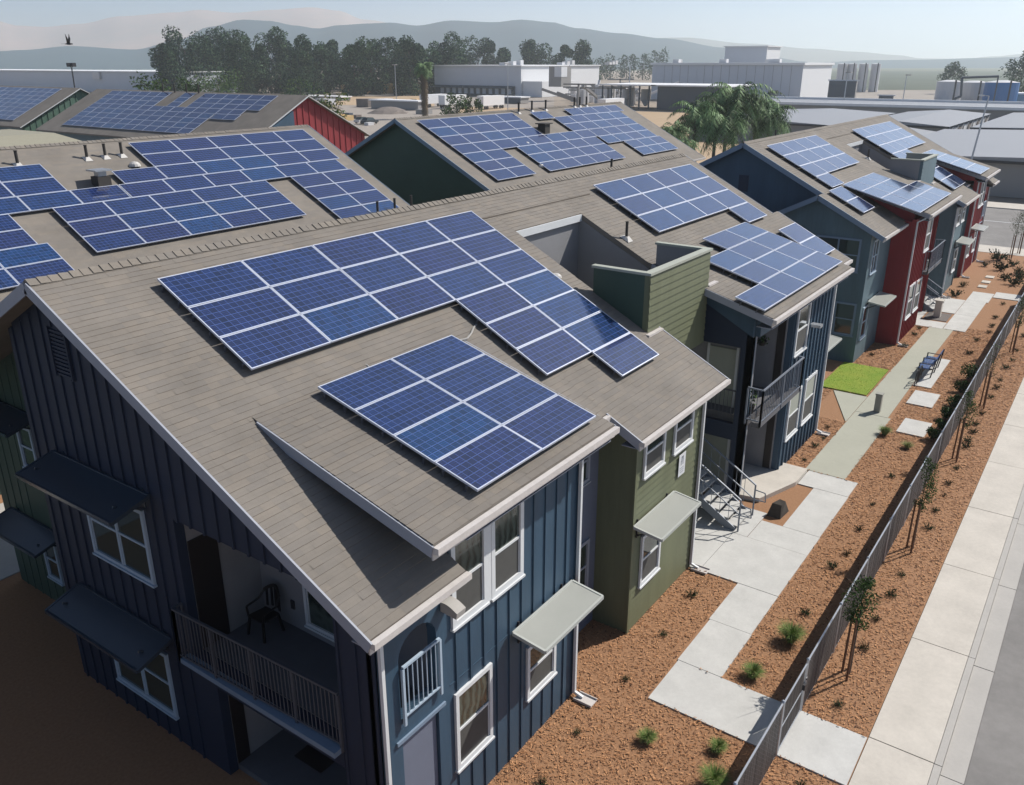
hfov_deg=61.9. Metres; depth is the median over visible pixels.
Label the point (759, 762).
chain link fence
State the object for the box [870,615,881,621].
seedling shrub
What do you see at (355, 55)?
eucalyptus tree
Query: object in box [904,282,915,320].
window
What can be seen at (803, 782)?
seedling shrub
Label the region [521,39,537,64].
eucalyptus tree
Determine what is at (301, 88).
bush
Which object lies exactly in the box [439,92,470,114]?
bush
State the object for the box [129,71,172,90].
bush
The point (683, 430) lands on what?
window
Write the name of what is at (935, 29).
sky
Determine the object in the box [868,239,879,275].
window
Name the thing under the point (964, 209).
window
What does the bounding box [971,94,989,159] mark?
street lamp
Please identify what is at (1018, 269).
seedling shrub
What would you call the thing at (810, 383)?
window
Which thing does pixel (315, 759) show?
door mat
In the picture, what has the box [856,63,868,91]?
silo
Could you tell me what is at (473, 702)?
window
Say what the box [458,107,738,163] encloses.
yard
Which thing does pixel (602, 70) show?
broadleaf tree
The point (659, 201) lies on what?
solar array
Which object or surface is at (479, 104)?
bush
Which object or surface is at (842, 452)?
path
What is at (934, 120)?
storage shed
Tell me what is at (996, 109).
long parapet building
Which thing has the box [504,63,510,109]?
light pole
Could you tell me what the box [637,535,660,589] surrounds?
window
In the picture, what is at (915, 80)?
field
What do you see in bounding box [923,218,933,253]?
window
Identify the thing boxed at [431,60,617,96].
warehouse
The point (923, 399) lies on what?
concrete pad
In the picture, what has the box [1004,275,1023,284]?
seedling shrub
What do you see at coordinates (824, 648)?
chain link fence
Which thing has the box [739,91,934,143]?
yard
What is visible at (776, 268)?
solar array
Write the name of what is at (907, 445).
grass tuft
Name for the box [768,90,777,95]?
roller door
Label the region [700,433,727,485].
unit door
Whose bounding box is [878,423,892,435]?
grass tuft
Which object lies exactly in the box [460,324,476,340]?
conduit
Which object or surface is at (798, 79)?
warehouse
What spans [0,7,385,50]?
hills
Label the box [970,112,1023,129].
storage shed
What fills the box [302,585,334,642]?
window
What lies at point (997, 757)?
road
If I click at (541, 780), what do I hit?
seedling shrub
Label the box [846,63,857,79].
silo
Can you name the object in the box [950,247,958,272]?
window
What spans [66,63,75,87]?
floodlight post
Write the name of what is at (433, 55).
eucalyptus tree
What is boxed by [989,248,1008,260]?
seedling shrub
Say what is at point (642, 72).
broadleaf tree
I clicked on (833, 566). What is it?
seedling shrub
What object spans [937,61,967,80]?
broadleaf tree
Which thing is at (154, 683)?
window
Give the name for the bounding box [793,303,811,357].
window
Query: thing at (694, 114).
palm tree
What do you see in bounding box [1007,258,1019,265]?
seedling shrub
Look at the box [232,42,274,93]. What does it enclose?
eucalyptus tree
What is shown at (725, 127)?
palm tree
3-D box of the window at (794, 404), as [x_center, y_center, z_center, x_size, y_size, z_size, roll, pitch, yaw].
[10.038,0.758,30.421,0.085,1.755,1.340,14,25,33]
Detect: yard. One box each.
[315,94,553,138]
[337,96,433,105]
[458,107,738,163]
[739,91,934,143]
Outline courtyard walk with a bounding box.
[0,503,19,580]
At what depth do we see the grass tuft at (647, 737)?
18.32 m
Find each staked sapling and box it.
[841,568,886,680]
[906,456,939,552]
[951,390,981,462]
[972,338,1017,409]
[1009,211,1023,258]
[1009,297,1023,354]
[1017,219,1023,253]
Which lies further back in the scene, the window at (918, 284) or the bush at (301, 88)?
the bush at (301, 88)
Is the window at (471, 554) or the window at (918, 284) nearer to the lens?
the window at (471, 554)
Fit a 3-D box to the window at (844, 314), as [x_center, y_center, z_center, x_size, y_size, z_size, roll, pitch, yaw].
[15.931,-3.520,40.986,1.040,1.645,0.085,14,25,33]
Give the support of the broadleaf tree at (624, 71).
on the ground at (559, 101)
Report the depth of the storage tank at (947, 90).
270.32 m
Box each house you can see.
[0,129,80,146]
[827,79,858,97]
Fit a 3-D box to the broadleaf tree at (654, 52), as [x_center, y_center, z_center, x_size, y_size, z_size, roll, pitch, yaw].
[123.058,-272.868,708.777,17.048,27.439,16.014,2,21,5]
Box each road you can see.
[964,565,1023,784]
[979,208,1023,248]
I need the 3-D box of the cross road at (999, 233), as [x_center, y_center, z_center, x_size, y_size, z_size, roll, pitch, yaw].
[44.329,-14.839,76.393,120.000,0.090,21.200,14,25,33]
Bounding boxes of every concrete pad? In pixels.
[896,418,931,437]
[906,390,939,408]
[913,359,949,388]
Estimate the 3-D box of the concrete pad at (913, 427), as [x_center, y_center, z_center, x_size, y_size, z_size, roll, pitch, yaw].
[16.068,1.422,34.083,1.020,0.080,1.650,14,25,33]
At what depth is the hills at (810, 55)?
3188.90 m
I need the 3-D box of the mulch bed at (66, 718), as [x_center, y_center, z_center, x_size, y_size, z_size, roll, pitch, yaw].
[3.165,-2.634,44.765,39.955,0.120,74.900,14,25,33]
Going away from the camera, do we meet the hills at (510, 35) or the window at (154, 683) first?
the window at (154, 683)
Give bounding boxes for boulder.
[766,499,788,518]
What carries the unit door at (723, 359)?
in the apartment building at (180, 489)
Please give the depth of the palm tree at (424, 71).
220.42 m
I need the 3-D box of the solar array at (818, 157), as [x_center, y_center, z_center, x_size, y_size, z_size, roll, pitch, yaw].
[16.296,-12.169,44.759,3.865,0.193,7.960,40,37,18]
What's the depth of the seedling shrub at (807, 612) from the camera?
22.56 m
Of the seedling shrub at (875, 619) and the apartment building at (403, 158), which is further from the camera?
the apartment building at (403, 158)
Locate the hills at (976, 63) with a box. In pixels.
[821,57,1022,67]
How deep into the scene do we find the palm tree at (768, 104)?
115.02 m
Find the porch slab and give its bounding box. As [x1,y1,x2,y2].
[704,463,806,501]
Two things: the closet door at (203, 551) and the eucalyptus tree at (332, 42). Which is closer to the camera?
the closet door at (203, 551)
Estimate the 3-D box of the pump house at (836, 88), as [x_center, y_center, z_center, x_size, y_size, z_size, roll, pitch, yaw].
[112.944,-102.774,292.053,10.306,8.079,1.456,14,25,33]
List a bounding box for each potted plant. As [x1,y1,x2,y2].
[748,389,756,413]
[757,335,769,345]
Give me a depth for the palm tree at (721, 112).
113.21 m
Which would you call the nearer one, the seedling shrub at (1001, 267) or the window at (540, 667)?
the window at (540, 667)
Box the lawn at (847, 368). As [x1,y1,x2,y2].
[823,362,887,395]
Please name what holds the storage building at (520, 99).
on the yard at (385, 119)
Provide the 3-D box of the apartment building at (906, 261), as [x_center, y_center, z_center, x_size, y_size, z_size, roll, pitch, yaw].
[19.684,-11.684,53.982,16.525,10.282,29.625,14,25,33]
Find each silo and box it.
[603,89,612,98]
[622,89,628,98]
[641,89,650,105]
[836,63,847,79]
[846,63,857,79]
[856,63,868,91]
[868,63,880,91]
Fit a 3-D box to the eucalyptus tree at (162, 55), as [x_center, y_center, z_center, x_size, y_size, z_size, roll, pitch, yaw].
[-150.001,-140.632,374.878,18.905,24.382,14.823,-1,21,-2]
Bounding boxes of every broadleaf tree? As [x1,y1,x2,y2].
[588,55,617,78]
[596,54,623,79]
[616,54,637,78]
[634,52,654,79]
[650,48,668,71]
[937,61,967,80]
[998,50,1023,87]
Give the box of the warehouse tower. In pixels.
[724,46,782,62]
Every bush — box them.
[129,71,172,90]
[176,76,203,91]
[190,66,244,92]
[279,75,321,98]
[317,92,348,118]
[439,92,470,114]
[463,96,483,112]
[1009,78,1023,91]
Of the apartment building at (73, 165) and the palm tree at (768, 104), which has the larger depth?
the palm tree at (768, 104)
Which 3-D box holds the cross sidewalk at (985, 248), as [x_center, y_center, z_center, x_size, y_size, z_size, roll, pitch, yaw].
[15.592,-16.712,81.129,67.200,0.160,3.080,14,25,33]
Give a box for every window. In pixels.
[16,429,36,467]
[43,547,64,586]
[86,510,157,587]
[114,651,179,720]
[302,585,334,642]
[448,527,489,632]
[454,662,494,773]
[490,502,525,601]
[525,645,557,702]
[580,537,589,586]
[583,455,590,487]
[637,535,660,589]
[642,432,666,480]
[672,411,694,456]
[783,385,802,442]
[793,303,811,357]
[799,370,817,426]
[817,235,861,273]
[831,301,856,337]
[858,303,868,340]
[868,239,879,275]
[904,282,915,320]
[911,277,922,313]
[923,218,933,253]
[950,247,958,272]
[955,208,961,226]
[960,207,965,222]
[965,236,971,257]
[971,230,977,252]
[977,182,984,208]
[981,182,986,205]
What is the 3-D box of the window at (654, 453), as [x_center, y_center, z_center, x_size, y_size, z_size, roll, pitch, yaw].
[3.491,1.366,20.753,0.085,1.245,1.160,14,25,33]
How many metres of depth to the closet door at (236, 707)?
17.42 m
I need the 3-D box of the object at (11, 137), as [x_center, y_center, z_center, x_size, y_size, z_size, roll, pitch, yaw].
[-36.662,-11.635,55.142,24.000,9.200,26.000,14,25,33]
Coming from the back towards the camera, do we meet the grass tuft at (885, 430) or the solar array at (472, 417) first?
the grass tuft at (885, 430)
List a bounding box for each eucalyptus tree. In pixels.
[147,42,191,91]
[157,25,217,89]
[185,26,238,69]
[186,43,222,70]
[213,30,265,93]
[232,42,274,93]
[251,26,290,92]
[271,43,293,90]
[282,48,315,94]
[291,33,330,94]
[310,41,339,92]
[325,39,351,91]
[331,35,375,95]
[351,44,390,94]
[366,37,406,83]
[388,42,414,80]
[392,35,429,95]
[411,42,441,93]
[428,31,466,69]
[453,54,467,64]
[462,35,495,64]
[482,40,510,64]
[495,54,510,64]
[518,39,556,64]
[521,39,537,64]
[553,45,573,64]
[572,39,600,85]
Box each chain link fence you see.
[733,700,785,784]
[801,293,1023,710]
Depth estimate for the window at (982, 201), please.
59.13 m
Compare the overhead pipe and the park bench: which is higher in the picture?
the overhead pipe
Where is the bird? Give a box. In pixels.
[65,35,71,44]
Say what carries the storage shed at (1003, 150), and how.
on the yard at (926, 95)
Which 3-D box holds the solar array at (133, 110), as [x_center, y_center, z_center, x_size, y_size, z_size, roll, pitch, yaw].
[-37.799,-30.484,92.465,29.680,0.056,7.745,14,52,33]
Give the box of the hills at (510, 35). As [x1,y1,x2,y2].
[0,20,806,69]
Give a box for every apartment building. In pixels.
[0,86,89,131]
[0,124,411,494]
[0,153,854,784]
[35,83,369,152]
[345,97,705,204]
[699,114,1000,362]
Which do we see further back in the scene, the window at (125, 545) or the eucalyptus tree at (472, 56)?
the eucalyptus tree at (472, 56)
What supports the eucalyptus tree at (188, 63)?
on the yard at (385, 119)
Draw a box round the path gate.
[778,663,807,750]
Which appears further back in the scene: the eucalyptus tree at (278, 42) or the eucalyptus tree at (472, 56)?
the eucalyptus tree at (472, 56)
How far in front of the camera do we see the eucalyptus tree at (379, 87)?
389.43 m
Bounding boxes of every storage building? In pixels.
[482,95,529,103]
[877,94,895,98]
[1017,92,1023,101]
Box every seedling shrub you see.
[531,774,548,784]
[659,629,668,636]
[686,588,698,596]
[794,778,807,784]
[800,606,812,615]
[826,559,837,568]
[833,698,844,708]
[857,639,869,650]
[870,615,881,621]
[885,587,896,596]
[923,522,935,529]
[949,289,964,295]
[962,435,971,442]
[962,442,973,447]
[968,427,978,433]
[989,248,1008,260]
[993,260,1010,270]
[997,271,1011,279]
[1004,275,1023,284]
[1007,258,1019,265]
[1011,270,1023,278]
[1012,265,1023,273]
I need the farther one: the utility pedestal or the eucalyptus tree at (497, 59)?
the eucalyptus tree at (497, 59)
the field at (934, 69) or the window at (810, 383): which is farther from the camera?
the field at (934, 69)
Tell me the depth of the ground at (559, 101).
313.28 m
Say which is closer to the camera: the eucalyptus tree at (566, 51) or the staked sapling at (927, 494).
the staked sapling at (927, 494)
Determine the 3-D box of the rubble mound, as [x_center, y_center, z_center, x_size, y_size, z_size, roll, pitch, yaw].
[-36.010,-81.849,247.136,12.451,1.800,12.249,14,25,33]
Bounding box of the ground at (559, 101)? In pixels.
[89,71,1023,782]
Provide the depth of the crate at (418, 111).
242.52 m
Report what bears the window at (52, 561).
in the apartment building at (180, 489)
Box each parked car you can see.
[354,117,364,123]
[360,117,378,123]
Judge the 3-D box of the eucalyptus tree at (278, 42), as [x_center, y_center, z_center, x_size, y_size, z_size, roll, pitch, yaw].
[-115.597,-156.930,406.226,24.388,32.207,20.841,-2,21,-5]
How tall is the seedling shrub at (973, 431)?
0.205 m
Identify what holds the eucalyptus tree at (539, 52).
on the ground at (559, 101)
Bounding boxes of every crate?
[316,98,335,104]
[345,115,353,120]
[356,98,376,106]
[364,122,373,125]
[416,109,431,113]
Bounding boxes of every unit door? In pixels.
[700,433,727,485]
[708,345,736,406]
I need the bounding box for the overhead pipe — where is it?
[954,75,998,100]
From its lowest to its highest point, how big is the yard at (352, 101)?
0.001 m
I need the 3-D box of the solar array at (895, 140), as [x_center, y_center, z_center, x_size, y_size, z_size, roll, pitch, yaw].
[25.561,-16.703,56.715,3.865,0.195,9.940,40,37,18]
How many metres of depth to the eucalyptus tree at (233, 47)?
370.54 m
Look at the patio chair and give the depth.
17.35 m
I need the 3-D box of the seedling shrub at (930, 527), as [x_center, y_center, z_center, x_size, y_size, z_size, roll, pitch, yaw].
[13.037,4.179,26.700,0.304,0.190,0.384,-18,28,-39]
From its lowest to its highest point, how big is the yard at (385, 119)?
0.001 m
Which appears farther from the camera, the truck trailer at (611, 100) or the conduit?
the truck trailer at (611, 100)
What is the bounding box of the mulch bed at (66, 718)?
[0,252,1023,784]
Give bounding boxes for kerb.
[928,486,1023,784]
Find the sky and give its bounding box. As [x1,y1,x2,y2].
[0,0,1023,58]
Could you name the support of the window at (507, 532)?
in the apartment building at (180, 489)
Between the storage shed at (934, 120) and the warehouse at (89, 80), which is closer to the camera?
the storage shed at (934, 120)
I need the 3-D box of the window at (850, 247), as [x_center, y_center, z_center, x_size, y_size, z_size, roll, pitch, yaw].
[15.338,-6.539,40.267,2.090,1.595,0.085,14,25,33]
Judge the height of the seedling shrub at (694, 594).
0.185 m
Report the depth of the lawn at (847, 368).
39.29 m
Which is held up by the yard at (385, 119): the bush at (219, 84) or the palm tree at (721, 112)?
the bush at (219, 84)
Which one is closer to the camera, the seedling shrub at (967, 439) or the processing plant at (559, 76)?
the seedling shrub at (967, 439)
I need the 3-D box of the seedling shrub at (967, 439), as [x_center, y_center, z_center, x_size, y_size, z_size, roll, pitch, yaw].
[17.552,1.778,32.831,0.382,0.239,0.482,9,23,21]
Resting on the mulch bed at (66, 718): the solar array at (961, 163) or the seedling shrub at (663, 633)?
the seedling shrub at (663, 633)
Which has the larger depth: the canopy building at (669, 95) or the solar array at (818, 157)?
the canopy building at (669, 95)
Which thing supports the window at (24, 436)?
in the apartment building at (180, 489)
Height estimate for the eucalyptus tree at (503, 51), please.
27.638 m
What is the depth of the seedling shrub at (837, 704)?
19.36 m
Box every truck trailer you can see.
[419,94,446,106]
[438,94,465,107]
[477,95,503,108]
[598,98,623,103]
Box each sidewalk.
[849,378,1023,784]
[978,244,1023,255]
[986,201,1023,210]
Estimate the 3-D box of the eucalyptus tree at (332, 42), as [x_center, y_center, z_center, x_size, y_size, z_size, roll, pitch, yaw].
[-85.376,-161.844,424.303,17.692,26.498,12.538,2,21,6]
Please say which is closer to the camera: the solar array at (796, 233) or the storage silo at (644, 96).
the solar array at (796, 233)
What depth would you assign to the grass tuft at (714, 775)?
17.17 m
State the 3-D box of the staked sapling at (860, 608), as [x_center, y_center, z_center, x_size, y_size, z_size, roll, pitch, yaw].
[8.114,5.430,19.916,0.961,2.777,0.974,14,25,33]
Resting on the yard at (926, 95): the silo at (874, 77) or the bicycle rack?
the silo at (874, 77)
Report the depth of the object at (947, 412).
34.78 m
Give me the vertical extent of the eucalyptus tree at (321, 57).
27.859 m
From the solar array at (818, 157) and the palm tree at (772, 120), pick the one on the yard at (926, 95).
the palm tree at (772, 120)
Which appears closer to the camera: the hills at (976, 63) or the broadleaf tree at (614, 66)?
the broadleaf tree at (614, 66)
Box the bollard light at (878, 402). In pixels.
[873,392,883,412]
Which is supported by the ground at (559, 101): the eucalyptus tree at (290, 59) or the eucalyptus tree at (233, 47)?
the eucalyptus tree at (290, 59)
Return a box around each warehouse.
[0,69,239,92]
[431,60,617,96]
[568,59,834,99]
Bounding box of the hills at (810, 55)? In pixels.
[667,38,1023,62]
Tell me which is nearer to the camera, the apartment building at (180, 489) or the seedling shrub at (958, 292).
the apartment building at (180, 489)
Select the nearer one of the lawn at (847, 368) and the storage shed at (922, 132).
the lawn at (847, 368)
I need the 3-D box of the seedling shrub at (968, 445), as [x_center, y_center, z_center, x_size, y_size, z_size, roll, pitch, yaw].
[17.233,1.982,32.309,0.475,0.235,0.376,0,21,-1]
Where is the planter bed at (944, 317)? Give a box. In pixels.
[923,311,951,321]
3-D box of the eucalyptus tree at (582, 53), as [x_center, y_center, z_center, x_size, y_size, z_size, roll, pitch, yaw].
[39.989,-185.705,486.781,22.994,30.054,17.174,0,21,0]
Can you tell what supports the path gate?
attached to the chain link fence at (824, 648)
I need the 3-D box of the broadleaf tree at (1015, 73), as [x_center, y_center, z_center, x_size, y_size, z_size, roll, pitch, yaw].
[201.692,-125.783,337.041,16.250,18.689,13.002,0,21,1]
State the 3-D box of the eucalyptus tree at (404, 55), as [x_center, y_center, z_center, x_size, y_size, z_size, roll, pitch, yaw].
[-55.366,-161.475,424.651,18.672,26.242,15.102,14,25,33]
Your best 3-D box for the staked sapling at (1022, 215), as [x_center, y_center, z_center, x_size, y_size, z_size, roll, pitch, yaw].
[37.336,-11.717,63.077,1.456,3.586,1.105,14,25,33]
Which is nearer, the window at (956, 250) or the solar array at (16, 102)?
the window at (956, 250)
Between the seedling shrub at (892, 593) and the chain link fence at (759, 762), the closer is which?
the chain link fence at (759, 762)
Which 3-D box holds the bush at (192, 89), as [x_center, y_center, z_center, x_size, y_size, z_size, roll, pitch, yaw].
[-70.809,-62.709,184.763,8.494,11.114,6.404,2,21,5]
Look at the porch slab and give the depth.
29.57 m
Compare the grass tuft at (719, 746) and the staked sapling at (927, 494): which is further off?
the staked sapling at (927, 494)
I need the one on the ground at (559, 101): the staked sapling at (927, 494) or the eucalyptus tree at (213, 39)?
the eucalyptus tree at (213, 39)
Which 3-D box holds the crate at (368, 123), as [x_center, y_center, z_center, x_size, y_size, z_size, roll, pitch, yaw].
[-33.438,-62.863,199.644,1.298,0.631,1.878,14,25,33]
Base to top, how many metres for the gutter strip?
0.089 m
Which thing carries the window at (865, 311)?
in the apartment building at (906, 261)
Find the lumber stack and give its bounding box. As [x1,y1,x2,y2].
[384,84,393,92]
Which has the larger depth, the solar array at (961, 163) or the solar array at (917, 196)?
the solar array at (961, 163)
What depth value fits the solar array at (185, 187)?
35.75 m
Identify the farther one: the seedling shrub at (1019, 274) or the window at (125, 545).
the seedling shrub at (1019, 274)
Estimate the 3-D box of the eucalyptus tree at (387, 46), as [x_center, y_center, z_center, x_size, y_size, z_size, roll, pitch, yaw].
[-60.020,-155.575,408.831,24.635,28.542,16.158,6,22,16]
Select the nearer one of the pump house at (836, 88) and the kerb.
the kerb
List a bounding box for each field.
[615,68,1021,70]
[831,71,1023,89]
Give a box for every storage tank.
[934,80,960,99]
[960,81,984,100]
[982,80,1020,101]
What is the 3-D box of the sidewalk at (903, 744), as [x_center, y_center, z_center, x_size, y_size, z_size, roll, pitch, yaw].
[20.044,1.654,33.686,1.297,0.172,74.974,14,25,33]
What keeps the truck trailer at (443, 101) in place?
on the yard at (658, 119)
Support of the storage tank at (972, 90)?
on the yard at (926, 95)
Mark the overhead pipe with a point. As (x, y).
(973, 77)
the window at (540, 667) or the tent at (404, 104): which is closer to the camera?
the window at (540, 667)
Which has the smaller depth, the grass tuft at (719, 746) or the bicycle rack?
the grass tuft at (719, 746)
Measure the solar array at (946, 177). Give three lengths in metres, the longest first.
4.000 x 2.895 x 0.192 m
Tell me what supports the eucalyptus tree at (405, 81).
on the yard at (385, 119)
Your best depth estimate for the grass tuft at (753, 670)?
20.24 m
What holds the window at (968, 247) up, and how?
in the apartment building at (906, 261)
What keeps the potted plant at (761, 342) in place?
hanging from the apartment building at (180, 489)
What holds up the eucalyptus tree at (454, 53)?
on the ground at (559, 101)
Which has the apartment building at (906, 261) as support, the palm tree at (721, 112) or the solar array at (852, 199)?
the solar array at (852, 199)
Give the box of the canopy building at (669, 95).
[599,83,756,109]
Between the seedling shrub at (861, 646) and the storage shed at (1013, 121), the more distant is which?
the storage shed at (1013, 121)
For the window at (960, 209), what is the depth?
52.33 m
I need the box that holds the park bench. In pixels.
[917,349,944,377]
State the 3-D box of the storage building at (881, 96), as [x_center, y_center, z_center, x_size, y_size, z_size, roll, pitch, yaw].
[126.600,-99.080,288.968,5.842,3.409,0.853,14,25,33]
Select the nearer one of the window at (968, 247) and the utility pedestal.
the utility pedestal
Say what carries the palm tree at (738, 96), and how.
on the ground at (559, 101)
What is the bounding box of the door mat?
[294,745,334,772]
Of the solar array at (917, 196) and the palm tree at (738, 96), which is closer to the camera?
the solar array at (917, 196)
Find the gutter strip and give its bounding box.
[937,504,1023,784]
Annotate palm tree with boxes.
[414,62,434,115]
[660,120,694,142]
[666,100,724,149]
[675,137,700,151]
[687,91,744,156]
[693,110,755,157]
[700,81,775,146]
[728,91,784,136]
[746,105,797,140]
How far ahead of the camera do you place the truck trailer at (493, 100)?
265.97 m
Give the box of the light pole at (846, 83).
[844,72,852,99]
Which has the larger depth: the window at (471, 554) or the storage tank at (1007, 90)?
the storage tank at (1007, 90)
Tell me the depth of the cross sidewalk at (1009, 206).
86.25 m
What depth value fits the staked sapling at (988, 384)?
35.63 m
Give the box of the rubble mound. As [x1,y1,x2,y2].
[367,107,408,113]
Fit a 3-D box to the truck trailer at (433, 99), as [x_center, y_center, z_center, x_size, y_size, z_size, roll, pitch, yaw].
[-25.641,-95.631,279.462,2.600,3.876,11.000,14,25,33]
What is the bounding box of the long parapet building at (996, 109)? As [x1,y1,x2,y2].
[704,96,1023,120]
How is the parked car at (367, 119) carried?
on the yard at (385, 119)
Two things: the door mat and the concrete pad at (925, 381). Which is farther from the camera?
the concrete pad at (925, 381)
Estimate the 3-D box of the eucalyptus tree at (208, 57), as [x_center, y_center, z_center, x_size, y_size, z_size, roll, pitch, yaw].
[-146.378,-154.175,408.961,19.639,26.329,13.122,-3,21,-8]
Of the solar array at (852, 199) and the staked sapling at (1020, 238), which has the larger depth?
the staked sapling at (1020, 238)
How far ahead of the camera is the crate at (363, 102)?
279.92 m
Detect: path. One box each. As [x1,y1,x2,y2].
[648,471,866,784]
[806,327,952,479]
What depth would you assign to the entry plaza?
50.32 m
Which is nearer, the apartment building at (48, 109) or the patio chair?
the patio chair
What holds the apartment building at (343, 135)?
on the ground at (559, 101)
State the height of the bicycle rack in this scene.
0.709 m
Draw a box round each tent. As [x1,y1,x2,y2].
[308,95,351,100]
[368,99,428,109]
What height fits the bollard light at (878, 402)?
0.860 m
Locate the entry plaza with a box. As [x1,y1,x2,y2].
[915,291,1021,331]
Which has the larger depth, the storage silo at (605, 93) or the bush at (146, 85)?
the storage silo at (605, 93)
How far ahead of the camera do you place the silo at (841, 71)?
417.14 m
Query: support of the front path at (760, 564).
on the mulch bed at (66, 718)
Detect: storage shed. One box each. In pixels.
[689,108,893,141]
[889,110,989,130]
[911,128,935,134]
[923,129,1023,198]
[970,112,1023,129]
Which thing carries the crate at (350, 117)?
on the yard at (385, 119)
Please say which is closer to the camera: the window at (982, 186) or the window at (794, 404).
the window at (794, 404)
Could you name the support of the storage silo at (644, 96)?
on the ground at (559, 101)
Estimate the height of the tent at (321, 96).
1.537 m
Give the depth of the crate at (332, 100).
286.37 m
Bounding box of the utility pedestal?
[933,298,944,317]
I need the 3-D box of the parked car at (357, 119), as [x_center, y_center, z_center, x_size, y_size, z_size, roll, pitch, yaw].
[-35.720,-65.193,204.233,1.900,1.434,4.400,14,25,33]
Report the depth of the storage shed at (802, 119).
162.76 m
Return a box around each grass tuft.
[636,725,659,744]
[696,760,732,784]
[707,735,730,752]
[739,659,767,679]
[775,617,807,643]
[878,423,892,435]
[900,439,914,448]
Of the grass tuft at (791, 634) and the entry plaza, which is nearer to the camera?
the grass tuft at (791, 634)
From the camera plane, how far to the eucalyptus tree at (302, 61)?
371.60 m
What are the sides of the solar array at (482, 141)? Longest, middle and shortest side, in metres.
24.532 x 6.814 x 0.057 m
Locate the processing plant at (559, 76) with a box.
[542,66,678,106]
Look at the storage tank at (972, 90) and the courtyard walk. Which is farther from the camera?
the storage tank at (972, 90)
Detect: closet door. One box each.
[187,534,229,648]
[228,695,250,762]
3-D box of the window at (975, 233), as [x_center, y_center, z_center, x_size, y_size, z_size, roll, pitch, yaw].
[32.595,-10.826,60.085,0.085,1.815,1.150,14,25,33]
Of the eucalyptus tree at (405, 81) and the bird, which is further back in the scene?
the eucalyptus tree at (405, 81)
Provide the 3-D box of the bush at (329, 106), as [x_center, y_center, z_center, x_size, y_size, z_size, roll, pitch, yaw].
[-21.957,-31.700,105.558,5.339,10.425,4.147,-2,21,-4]
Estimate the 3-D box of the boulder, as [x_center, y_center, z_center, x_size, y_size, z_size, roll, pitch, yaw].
[8.662,3.698,27.542,0.825,0.500,0.437,-17,27,-37]
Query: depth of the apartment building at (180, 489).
17.02 m
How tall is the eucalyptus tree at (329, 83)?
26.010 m
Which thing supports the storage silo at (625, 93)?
on the ground at (559, 101)
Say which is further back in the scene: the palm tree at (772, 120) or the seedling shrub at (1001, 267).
the palm tree at (772, 120)
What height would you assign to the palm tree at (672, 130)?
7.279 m
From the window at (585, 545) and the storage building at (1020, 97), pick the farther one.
the storage building at (1020, 97)
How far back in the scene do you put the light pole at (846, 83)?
225.58 m
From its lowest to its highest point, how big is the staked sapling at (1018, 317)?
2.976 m
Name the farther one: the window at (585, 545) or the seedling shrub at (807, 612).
the seedling shrub at (807, 612)
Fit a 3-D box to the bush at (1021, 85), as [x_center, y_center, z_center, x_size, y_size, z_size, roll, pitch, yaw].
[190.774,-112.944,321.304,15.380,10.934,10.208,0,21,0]
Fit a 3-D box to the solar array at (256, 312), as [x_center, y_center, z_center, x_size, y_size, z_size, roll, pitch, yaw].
[-1.576,-1.521,19.224,6.775,0.194,9.940,40,37,18]
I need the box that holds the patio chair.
[246,583,284,643]
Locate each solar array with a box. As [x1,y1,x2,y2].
[0,87,60,119]
[0,129,399,289]
[62,91,277,133]
[157,211,658,376]
[318,335,595,491]
[417,105,677,180]
[593,164,766,232]
[702,222,841,312]
[767,135,858,187]
[778,223,834,253]
[829,186,874,212]
[843,172,950,214]
[852,121,924,158]
[924,149,989,173]
[934,165,965,188]
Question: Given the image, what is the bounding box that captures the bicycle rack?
[914,365,922,386]
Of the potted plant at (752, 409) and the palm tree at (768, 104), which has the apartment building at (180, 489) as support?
the potted plant at (752, 409)

